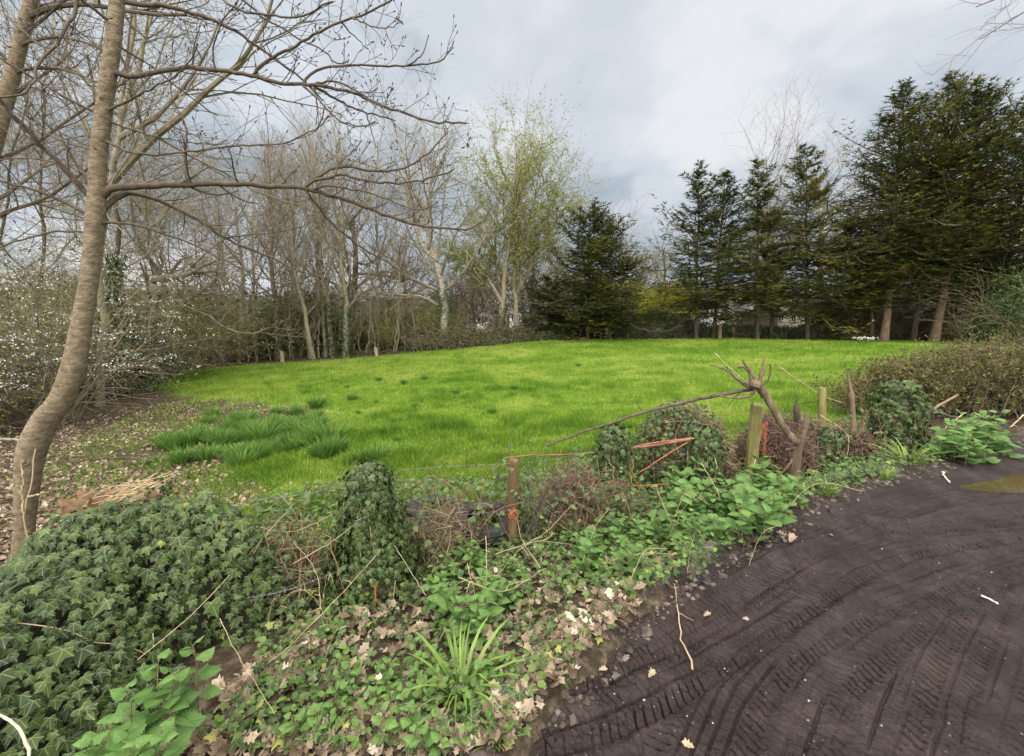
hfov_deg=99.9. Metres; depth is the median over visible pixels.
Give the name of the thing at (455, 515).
barbed wire
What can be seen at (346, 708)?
nettle
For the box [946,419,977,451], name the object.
nettle
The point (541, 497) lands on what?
bramble
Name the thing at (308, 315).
sapling
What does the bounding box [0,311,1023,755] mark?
ground
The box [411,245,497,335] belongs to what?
bare tree
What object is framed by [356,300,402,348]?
shrub
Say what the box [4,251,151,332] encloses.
shrub
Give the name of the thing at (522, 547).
dry stem
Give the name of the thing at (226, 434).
grass tussock
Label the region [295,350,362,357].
bramble thicket
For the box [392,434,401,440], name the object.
grass tussock
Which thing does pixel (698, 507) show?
nettle
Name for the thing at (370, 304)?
sapling
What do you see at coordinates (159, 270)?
bare tree
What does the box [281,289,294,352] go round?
sapling
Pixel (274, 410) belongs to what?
grass tussock
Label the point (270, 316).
shrub
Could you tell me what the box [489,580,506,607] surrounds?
nettle
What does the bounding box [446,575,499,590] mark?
dry stem
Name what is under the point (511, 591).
nettle
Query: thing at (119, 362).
shrub
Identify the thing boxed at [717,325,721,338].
fence post
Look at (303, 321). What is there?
shrub
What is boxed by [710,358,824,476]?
dead tree
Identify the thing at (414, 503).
tyre
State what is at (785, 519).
nettle
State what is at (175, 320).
shrub
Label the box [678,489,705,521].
nettle
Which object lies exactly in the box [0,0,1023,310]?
sky
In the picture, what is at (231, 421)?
grass tussock
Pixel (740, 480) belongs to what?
nettle
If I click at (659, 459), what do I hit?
orange twine
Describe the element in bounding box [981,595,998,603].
white stick
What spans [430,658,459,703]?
nettle
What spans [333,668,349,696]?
nettle
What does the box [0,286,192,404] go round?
shrub
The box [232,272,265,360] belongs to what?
sapling
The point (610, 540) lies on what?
nettle
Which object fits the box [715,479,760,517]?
nettle
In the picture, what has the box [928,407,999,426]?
broken branch
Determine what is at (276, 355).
bare tree
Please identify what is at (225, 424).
grass tussock
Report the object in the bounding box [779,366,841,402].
dry stem
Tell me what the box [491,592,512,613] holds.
nettle
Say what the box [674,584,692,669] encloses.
twig
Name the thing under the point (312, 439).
grass tussock
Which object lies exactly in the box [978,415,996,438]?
nettle
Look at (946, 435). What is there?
nettle
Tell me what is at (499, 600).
nettle
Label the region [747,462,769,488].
nettle
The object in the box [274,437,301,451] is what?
grass tussock
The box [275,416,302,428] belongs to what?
grass tussock
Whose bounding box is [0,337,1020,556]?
grass
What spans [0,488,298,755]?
ivy bank
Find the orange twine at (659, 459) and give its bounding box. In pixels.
[629,442,686,477]
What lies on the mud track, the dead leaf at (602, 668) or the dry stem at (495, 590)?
the dead leaf at (602, 668)
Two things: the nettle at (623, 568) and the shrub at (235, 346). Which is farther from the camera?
the shrub at (235, 346)
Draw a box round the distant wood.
[0,269,1023,327]
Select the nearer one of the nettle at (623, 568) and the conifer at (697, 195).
the nettle at (623, 568)
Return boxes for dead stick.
[504,452,595,458]
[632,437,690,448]
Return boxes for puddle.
[959,474,1023,492]
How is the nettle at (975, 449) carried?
on the ground at (226, 661)
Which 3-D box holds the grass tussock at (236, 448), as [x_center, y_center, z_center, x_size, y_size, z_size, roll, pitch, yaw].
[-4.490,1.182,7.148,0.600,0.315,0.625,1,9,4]
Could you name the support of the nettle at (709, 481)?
on the ground at (226, 661)
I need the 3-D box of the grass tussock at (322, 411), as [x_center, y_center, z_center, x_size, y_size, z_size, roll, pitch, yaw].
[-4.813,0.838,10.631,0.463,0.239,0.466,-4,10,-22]
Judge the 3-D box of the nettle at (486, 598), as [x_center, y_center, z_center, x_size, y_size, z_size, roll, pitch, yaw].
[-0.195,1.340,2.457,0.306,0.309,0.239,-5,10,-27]
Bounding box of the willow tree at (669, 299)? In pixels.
[622,270,699,323]
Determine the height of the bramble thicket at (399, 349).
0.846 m
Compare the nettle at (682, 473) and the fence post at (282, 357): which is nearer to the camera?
the nettle at (682, 473)
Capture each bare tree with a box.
[0,0,190,324]
[0,0,248,395]
[0,0,250,244]
[0,0,290,299]
[0,0,396,406]
[0,0,503,587]
[1,9,320,378]
[3,139,277,366]
[17,80,231,328]
[117,107,325,359]
[128,139,271,359]
[157,99,309,305]
[219,71,485,347]
[221,115,316,360]
[230,115,339,358]
[248,139,316,349]
[270,100,386,357]
[300,101,385,358]
[330,131,425,347]
[351,172,461,326]
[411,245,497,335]
[415,242,526,334]
[508,216,565,327]
[518,231,580,309]
[605,186,654,326]
[616,234,675,321]
[643,205,687,315]
[713,67,830,289]
[742,80,998,329]
[790,125,958,285]
[882,0,1023,112]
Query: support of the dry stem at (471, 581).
on the ground at (226, 661)
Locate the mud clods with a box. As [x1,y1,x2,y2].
[480,434,1023,728]
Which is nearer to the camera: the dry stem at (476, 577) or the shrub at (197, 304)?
the dry stem at (476, 577)
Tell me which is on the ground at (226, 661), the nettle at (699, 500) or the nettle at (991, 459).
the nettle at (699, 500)
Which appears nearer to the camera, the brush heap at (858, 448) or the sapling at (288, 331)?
the brush heap at (858, 448)
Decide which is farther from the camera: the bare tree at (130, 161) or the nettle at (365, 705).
the bare tree at (130, 161)
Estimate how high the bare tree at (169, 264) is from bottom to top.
14.157 m
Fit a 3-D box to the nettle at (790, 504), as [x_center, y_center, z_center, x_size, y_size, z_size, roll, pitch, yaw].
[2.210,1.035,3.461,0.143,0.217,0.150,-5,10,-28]
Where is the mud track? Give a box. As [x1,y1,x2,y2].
[463,426,1023,755]
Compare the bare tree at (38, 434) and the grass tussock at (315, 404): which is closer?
the bare tree at (38, 434)
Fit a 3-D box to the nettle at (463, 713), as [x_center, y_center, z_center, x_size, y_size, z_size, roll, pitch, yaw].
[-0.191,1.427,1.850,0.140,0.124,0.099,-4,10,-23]
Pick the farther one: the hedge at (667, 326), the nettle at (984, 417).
the hedge at (667, 326)
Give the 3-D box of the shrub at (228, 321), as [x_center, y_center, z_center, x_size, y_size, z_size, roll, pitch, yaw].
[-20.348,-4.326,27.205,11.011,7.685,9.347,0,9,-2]
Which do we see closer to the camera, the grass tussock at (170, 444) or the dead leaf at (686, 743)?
the dead leaf at (686, 743)
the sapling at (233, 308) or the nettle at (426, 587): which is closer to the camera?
the nettle at (426, 587)
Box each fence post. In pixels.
[236,353,240,362]
[280,351,284,361]
[507,457,518,545]
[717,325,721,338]
[744,402,763,473]
[817,387,826,428]
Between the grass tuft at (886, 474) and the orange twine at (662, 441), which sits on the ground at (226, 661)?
the grass tuft at (886, 474)
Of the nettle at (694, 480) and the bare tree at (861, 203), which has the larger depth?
the bare tree at (861, 203)
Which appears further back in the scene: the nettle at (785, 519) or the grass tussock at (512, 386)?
the grass tussock at (512, 386)
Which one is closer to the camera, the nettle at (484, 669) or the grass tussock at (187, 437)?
the nettle at (484, 669)
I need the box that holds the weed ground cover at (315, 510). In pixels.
[252,418,879,597]
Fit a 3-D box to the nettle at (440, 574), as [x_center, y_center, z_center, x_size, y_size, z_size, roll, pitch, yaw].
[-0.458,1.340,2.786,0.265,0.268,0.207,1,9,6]
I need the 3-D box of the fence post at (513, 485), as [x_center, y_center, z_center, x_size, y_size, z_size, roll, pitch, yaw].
[0.002,1.086,3.513,0.107,0.892,0.094,0,9,0]
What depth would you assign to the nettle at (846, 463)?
4.72 m
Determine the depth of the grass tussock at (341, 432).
8.09 m
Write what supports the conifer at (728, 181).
on the ground at (226, 661)
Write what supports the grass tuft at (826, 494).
on the mud track
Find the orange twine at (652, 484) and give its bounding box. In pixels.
[632,483,673,486]
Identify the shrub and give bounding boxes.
[0,182,228,430]
[0,219,202,387]
[0,236,204,391]
[0,265,110,414]
[0,275,131,441]
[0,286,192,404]
[2,264,271,373]
[2,271,208,350]
[2,296,192,416]
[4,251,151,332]
[6,284,199,393]
[12,273,229,353]
[17,271,188,324]
[55,251,272,363]
[55,285,220,371]
[57,270,265,384]
[61,282,267,385]
[134,280,237,362]
[137,277,296,365]
[138,282,291,352]
[140,256,293,364]
[155,296,261,363]
[187,303,255,359]
[194,298,303,364]
[198,262,373,359]
[199,311,305,361]
[204,297,300,353]
[235,291,315,356]
[237,276,298,356]
[263,291,367,337]
[268,300,336,352]
[268,309,337,352]
[280,304,334,349]
[293,307,338,349]
[302,282,421,352]
[320,310,368,349]
[337,319,389,348]
[339,290,433,347]
[341,294,417,348]
[352,300,414,348]
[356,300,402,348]
[358,299,440,346]
[360,307,422,350]
[371,299,450,344]
[377,288,469,344]
[389,295,479,331]
[528,325,574,340]
[810,363,925,417]
[839,349,976,416]
[869,350,963,379]
[878,335,1017,418]
[891,329,1023,417]
[896,324,1023,420]
[896,328,1019,366]
[906,290,1023,340]
[910,247,1023,346]
[974,320,1023,413]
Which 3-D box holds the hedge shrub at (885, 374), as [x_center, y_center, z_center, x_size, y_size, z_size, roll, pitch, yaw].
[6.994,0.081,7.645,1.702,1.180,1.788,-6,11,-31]
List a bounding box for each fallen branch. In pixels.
[0,438,17,442]
[68,457,155,463]
[190,363,260,367]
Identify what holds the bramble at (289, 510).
on the ground at (226, 661)
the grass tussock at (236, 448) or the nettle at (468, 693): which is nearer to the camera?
the nettle at (468, 693)
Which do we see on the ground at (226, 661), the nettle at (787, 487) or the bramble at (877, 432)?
the bramble at (877, 432)
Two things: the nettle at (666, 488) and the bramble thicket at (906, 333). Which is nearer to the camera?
the nettle at (666, 488)
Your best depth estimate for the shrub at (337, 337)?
36.49 m
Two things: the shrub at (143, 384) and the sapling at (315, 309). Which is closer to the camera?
the shrub at (143, 384)
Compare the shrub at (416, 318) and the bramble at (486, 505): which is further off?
the shrub at (416, 318)
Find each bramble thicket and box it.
[186,358,234,365]
[235,351,307,360]
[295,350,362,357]
[339,347,404,354]
[390,345,432,350]
[394,315,510,351]
[471,318,565,345]
[759,294,911,340]
[857,287,1023,338]
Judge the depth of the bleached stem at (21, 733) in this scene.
1.24 m
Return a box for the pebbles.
[537,483,1022,755]
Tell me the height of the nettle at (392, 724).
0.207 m
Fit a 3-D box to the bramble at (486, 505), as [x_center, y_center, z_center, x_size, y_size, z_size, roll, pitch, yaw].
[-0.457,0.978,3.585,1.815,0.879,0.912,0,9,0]
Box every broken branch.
[927,394,958,413]
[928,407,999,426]
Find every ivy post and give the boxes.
[312,457,444,612]
[578,422,639,513]
[674,424,731,493]
[809,427,850,471]
[857,377,937,449]
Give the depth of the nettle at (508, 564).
3.07 m
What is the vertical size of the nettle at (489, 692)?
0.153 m
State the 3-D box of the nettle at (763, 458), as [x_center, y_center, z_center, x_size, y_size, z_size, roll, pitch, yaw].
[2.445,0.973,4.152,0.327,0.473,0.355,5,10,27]
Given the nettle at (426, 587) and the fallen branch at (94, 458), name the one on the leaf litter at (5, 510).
the fallen branch at (94, 458)
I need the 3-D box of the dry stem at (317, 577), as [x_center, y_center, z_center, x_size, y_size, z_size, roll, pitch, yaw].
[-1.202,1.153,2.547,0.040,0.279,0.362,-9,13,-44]
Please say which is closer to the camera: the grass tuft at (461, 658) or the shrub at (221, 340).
the grass tuft at (461, 658)
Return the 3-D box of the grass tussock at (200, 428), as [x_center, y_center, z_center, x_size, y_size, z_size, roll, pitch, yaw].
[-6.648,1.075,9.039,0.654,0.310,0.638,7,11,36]
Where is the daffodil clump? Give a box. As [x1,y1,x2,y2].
[852,336,878,343]
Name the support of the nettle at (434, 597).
on the ground at (226, 661)
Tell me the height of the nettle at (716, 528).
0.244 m
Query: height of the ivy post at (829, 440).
0.878 m
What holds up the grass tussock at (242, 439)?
on the ground at (226, 661)
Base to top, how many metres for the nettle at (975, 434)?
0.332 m
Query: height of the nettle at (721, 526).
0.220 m
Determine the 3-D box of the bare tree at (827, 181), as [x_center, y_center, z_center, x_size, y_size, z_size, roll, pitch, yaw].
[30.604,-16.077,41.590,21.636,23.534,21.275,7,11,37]
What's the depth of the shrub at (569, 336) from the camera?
35.30 m
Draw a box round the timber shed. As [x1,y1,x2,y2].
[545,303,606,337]
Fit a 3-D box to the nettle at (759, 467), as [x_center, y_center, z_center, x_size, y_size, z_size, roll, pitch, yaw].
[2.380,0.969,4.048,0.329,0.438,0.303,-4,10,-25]
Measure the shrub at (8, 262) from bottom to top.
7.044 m
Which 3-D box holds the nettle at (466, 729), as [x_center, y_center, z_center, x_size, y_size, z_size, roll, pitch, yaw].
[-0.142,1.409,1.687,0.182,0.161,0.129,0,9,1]
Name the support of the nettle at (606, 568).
on the ground at (226, 661)
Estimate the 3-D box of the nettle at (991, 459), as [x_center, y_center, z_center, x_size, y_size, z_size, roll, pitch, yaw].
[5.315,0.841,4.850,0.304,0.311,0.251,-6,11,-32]
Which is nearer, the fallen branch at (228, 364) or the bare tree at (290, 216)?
the fallen branch at (228, 364)
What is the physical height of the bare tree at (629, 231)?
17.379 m
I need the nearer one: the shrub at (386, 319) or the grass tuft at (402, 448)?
the grass tuft at (402, 448)
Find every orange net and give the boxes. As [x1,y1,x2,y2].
[373,585,376,607]
[508,508,519,522]
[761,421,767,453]
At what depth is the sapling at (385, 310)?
33.77 m
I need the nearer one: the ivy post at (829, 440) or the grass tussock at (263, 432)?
the ivy post at (829, 440)
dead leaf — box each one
[599,665,607,670]
[648,668,655,676]
[681,738,693,747]
[788,532,797,541]
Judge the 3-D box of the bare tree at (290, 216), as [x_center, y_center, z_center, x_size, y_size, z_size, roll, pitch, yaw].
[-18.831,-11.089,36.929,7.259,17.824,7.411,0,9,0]
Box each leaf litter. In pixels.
[0,395,475,606]
[160,541,677,755]
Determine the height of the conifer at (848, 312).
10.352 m
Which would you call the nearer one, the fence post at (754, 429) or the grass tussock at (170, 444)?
the fence post at (754, 429)
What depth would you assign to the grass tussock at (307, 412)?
10.04 m
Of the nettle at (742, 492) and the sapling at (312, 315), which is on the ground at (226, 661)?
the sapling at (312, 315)
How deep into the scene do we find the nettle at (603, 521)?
3.55 m
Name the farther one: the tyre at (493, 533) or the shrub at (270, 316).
the shrub at (270, 316)
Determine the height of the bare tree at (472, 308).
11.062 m
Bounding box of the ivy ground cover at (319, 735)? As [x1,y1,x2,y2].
[198,436,957,755]
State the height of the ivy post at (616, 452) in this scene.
1.292 m
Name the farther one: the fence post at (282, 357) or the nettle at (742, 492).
the fence post at (282, 357)
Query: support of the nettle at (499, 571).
on the ground at (226, 661)
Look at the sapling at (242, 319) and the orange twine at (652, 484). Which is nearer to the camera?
the orange twine at (652, 484)
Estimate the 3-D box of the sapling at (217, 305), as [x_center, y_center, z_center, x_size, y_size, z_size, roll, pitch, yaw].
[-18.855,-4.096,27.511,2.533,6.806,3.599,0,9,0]
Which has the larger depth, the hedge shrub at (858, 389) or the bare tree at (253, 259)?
the bare tree at (253, 259)
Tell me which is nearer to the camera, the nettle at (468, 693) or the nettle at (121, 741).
the nettle at (121, 741)
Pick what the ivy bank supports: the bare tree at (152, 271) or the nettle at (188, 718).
the nettle at (188, 718)
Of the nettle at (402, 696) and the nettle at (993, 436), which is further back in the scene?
the nettle at (993, 436)
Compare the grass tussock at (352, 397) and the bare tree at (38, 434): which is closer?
the bare tree at (38, 434)
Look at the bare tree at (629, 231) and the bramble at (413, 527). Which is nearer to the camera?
the bramble at (413, 527)
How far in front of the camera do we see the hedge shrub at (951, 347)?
9.52 m
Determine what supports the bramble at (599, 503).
on the ground at (226, 661)
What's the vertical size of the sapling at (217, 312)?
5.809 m
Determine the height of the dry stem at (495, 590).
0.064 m
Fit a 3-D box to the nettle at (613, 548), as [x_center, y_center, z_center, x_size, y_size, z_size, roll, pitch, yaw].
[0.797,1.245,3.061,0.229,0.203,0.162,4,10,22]
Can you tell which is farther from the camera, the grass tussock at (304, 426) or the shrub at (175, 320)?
the shrub at (175, 320)
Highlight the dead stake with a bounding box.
[846,372,856,434]
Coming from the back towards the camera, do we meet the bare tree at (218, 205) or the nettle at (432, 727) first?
the bare tree at (218, 205)
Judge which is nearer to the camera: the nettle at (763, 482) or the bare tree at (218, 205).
the nettle at (763, 482)
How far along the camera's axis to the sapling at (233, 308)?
28.53 m
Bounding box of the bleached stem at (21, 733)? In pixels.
[0,713,31,755]
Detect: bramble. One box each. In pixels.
[253,505,397,598]
[272,478,481,567]
[394,456,566,551]
[395,413,628,549]
[500,451,663,536]
[529,448,674,529]
[829,407,917,454]
[863,384,1018,445]
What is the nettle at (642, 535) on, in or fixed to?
on the ground at (226, 661)
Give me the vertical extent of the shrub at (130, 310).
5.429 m
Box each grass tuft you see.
[340,444,369,461]
[359,439,395,460]
[387,440,413,455]
[403,615,531,723]
[473,702,524,751]
[806,478,844,497]
[865,434,947,463]
[866,464,900,479]
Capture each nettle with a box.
[72,708,192,755]
[110,635,222,742]
[278,703,334,751]
[300,680,346,730]
[306,682,323,705]
[321,724,336,752]
[325,657,370,706]
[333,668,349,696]
[335,702,352,730]
[341,677,361,701]
[345,684,364,705]
[357,667,398,709]
[371,699,426,755]
[372,661,385,686]
[374,696,394,712]
[377,652,405,694]
[389,674,426,714]
[403,720,451,755]
[404,666,417,699]
[406,636,437,675]
[409,666,434,703]
[411,704,435,721]
[412,702,427,719]
[417,574,435,601]
[423,576,455,623]
[423,580,440,615]
[427,561,460,600]
[428,662,455,689]
[428,725,440,747]
[429,648,447,675]
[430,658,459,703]
[435,581,481,646]
[437,553,457,581]
[442,620,469,654]
[448,562,463,584]
[449,568,459,583]
[450,668,485,719]
[451,531,491,575]
[452,689,475,723]
[452,711,490,755]
[460,585,504,636]
[463,544,488,574]
[466,707,489,731]
[467,616,487,645]
[468,640,506,687]
[470,679,498,715]
[471,606,501,634]
[475,559,500,600]
[475,579,510,615]
[477,555,488,566]
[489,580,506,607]
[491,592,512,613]
[492,548,514,576]
[493,562,506,581]
[499,553,512,574]
[502,578,522,606]
[504,554,519,576]
[504,579,528,614]
[510,556,524,576]
[512,566,533,593]
[574,530,603,575]
[575,531,598,552]
[578,524,607,559]
[591,557,613,590]
[594,495,616,518]
[594,511,615,537]
[598,519,628,555]
[598,554,618,577]
[601,508,637,546]
[606,532,619,557]
[607,539,638,566]
[609,532,659,580]
[612,500,632,521]
[616,513,641,541]
[618,559,638,577]
[620,541,632,566]
[625,529,638,542]
[628,517,661,547]
[630,524,653,541]
[644,505,683,550]
[656,478,673,503]
[656,484,693,522]
[659,477,702,518]
[659,491,671,507]
[660,458,687,485]
[665,468,695,493]
[671,456,704,495]
[672,494,707,525]
[672,515,691,530]
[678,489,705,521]
[680,497,711,521]
[680,508,704,533]
[682,512,711,543]
[691,471,714,509]
[692,488,708,509]
[698,514,735,540]
[699,494,727,520]
[699,496,713,505]
[700,467,726,503]
[707,513,729,538]
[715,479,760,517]
[715,489,733,517]
[716,482,732,500]
[720,489,741,517]
[723,498,756,536]
[724,470,760,506]
[733,477,776,523]
[735,485,785,541]
[740,467,753,476]
[747,455,768,480]
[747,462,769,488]
[748,456,779,486]
[750,458,779,499]
[753,472,777,500]
[753,490,786,514]
[756,500,783,526]
[759,472,798,506]
[761,454,782,485]
[762,486,796,524]
[767,469,792,491]
[776,493,796,517]
[780,470,809,503]
[804,476,822,493]
[808,469,825,494]
[824,473,834,485]
[829,457,850,473]
[833,463,861,483]
[840,457,865,465]
[851,469,866,481]
[866,450,884,463]
[918,418,961,455]
[924,437,942,453]
[929,423,961,451]
[939,425,969,458]
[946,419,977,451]
[946,424,967,441]
[950,419,968,434]
[950,434,989,462]
[950,439,980,463]
[954,410,992,442]
[954,412,987,441]
[961,424,987,444]
[966,441,1000,462]
[969,415,989,440]
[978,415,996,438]
[980,409,1012,435]
[985,427,1004,448]
[987,433,1023,457]
[988,422,1009,438]
[988,431,1009,452]
[988,437,1010,454]
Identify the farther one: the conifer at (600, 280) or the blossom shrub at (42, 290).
the conifer at (600, 280)
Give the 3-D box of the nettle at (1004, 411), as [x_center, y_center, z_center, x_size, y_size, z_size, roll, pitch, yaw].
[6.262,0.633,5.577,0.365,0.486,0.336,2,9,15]
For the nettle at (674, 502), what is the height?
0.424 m
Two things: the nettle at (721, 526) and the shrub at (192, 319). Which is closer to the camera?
the nettle at (721, 526)
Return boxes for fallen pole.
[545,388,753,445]
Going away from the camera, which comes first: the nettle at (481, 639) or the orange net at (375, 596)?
the nettle at (481, 639)
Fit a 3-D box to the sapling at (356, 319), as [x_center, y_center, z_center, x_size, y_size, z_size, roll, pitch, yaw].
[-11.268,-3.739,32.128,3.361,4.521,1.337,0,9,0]
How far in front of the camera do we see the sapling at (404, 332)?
33.79 m
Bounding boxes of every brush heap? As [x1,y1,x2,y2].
[220,489,338,628]
[403,477,491,578]
[526,450,614,538]
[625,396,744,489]
[728,407,829,477]
[790,408,847,463]
[827,423,894,461]
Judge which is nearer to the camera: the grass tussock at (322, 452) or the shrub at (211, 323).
the grass tussock at (322, 452)
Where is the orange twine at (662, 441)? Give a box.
[640,438,693,444]
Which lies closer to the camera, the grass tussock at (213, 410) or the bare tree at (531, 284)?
the grass tussock at (213, 410)
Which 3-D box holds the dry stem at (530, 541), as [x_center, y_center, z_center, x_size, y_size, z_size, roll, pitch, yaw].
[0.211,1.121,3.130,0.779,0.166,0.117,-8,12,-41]
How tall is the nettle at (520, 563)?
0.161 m
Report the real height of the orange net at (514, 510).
0.120 m
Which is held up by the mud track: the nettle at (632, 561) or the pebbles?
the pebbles
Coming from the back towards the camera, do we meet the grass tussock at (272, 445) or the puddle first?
the grass tussock at (272, 445)
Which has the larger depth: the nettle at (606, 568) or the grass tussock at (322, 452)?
the grass tussock at (322, 452)
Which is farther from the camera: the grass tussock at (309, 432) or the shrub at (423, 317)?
the shrub at (423, 317)
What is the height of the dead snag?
1.140 m
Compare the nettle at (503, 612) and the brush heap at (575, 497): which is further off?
the brush heap at (575, 497)
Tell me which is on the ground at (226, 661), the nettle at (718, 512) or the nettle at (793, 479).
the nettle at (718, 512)
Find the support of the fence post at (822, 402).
on the ground at (226, 661)
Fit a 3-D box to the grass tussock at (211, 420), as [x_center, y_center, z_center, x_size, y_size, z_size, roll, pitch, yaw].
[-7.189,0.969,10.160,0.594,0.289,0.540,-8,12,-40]
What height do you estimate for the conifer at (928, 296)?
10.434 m
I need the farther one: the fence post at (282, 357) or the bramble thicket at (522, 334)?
the bramble thicket at (522, 334)
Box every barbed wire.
[243,464,497,501]
[248,568,347,598]
[409,509,511,518]
[518,449,602,464]
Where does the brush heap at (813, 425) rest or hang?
on the ground at (226, 661)
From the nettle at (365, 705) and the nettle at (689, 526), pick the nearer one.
the nettle at (365, 705)
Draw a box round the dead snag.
[783,384,826,432]
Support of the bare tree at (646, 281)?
on the ground at (226, 661)
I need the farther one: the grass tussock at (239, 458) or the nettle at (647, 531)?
the grass tussock at (239, 458)
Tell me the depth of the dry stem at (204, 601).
2.33 m
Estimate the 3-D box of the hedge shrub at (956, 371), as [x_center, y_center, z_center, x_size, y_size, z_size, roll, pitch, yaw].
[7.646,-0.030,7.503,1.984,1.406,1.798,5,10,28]
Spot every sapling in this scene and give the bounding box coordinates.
[193,266,238,358]
[203,248,279,361]
[207,281,233,358]
[222,282,248,358]
[226,285,245,351]
[227,279,259,361]
[228,278,258,359]
[229,281,261,361]
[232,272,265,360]
[245,230,291,331]
[248,293,283,359]
[281,270,312,358]
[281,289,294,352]
[284,303,293,358]
[290,276,321,356]
[298,280,317,356]
[302,279,334,343]
[309,284,325,357]
[329,290,355,337]
[331,277,351,354]
[339,285,377,353]
[342,302,368,353]
[350,287,375,349]
[355,282,385,353]
[359,248,396,353]
[361,273,387,349]
[364,284,381,350]
[365,286,385,349]
[370,254,427,347]
[377,287,390,351]
[385,279,413,351]
[387,236,426,351]
[395,283,422,332]
[398,294,420,334]
[400,317,407,348]
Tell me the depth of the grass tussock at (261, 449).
7.15 m
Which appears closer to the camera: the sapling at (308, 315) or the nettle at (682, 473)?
the nettle at (682, 473)
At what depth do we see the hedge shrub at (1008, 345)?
7.50 m
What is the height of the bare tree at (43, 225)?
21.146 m
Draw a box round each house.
[471,312,488,328]
[507,311,520,328]
[691,281,809,328]
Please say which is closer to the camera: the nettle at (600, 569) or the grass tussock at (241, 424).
the nettle at (600, 569)
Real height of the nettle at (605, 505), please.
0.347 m
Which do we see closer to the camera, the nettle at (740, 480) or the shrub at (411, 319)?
the nettle at (740, 480)
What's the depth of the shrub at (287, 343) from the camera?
32.01 m
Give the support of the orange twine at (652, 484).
attached to the ivy post at (616, 452)
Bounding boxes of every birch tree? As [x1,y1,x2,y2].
[298,0,559,349]
[405,64,609,332]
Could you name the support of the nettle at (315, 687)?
on the ground at (226, 661)
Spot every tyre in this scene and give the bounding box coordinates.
[407,495,461,530]
[452,500,517,549]
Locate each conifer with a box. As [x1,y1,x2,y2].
[504,197,680,342]
[507,274,580,334]
[638,158,761,338]
[654,168,790,338]
[711,157,838,338]
[736,141,920,338]
[736,244,809,337]
[785,76,1023,340]
[792,212,947,340]
[797,76,1023,340]
[811,70,1023,339]
[826,233,932,339]
[868,224,1023,334]
[883,81,1023,316]
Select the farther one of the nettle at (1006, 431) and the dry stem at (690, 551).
the nettle at (1006, 431)
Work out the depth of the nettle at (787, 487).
3.62 m
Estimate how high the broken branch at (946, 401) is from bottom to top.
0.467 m
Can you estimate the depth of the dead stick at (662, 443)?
4.30 m
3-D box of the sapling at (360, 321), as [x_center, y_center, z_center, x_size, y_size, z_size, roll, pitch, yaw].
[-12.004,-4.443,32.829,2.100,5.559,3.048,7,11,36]
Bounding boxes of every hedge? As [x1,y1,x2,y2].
[603,310,711,339]
[673,315,782,337]
[762,316,867,338]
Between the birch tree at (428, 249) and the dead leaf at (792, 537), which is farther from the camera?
the birch tree at (428, 249)
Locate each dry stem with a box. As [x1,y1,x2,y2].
[137,504,292,659]
[220,619,274,713]
[230,553,377,686]
[256,513,333,531]
[275,582,315,613]
[293,518,360,563]
[293,541,320,608]
[397,550,425,594]
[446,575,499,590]
[458,568,544,592]
[467,563,478,602]
[484,536,489,579]
[495,505,571,554]
[498,537,563,574]
[630,548,664,583]
[687,530,704,573]
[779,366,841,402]
[787,478,859,507]
[820,414,848,460]
[1010,414,1023,426]
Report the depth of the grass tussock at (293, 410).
10.77 m
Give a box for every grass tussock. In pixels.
[141,426,184,447]
[142,455,158,463]
[146,433,174,443]
[150,442,200,464]
[155,434,189,451]
[161,428,210,446]
[167,425,206,447]
[180,422,209,433]
[181,440,227,462]
[190,426,225,441]
[196,413,219,423]
[196,425,237,443]
[199,403,222,416]
[200,429,238,445]
[206,426,242,441]
[209,418,245,432]
[215,446,246,460]
[217,405,263,424]
[217,443,251,458]
[219,416,246,426]
[224,446,260,466]
[225,439,255,456]
[231,418,272,439]
[232,417,259,429]
[233,418,284,443]
[236,433,247,441]
[238,436,264,447]
[238,439,277,460]
[240,418,267,431]
[244,414,287,429]
[251,435,280,449]
[265,406,283,413]
[267,413,284,422]
[270,433,299,444]
[273,414,301,425]
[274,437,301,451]
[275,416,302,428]
[276,423,290,434]
[278,418,313,434]
[278,426,308,441]
[282,401,308,415]
[283,432,312,447]
[286,418,330,433]
[294,409,320,422]
[295,425,322,443]
[297,431,347,459]
[299,410,333,426]
[299,427,320,438]
[300,393,327,408]
[305,416,356,442]
[311,407,323,415]
[319,438,344,454]
[321,433,353,452]
[344,391,359,400]
[345,443,382,461]
[373,375,382,380]
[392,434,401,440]
[398,378,407,384]
[449,388,460,393]
[485,406,497,413]
[508,383,518,389]
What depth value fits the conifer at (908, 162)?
30.50 m
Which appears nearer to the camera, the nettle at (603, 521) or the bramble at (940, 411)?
the nettle at (603, 521)
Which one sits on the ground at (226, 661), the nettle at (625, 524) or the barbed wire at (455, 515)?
the nettle at (625, 524)
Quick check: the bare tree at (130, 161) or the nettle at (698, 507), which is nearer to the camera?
the nettle at (698, 507)
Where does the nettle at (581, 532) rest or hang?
on the ground at (226, 661)
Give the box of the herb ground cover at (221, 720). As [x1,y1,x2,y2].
[205,441,957,754]
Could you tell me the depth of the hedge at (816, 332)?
36.13 m
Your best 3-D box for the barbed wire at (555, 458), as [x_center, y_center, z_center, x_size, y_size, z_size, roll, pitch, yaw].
[0.442,0.684,3.791,1.088,0.102,0.043,-7,11,-36]
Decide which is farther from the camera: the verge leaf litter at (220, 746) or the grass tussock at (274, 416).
the grass tussock at (274, 416)

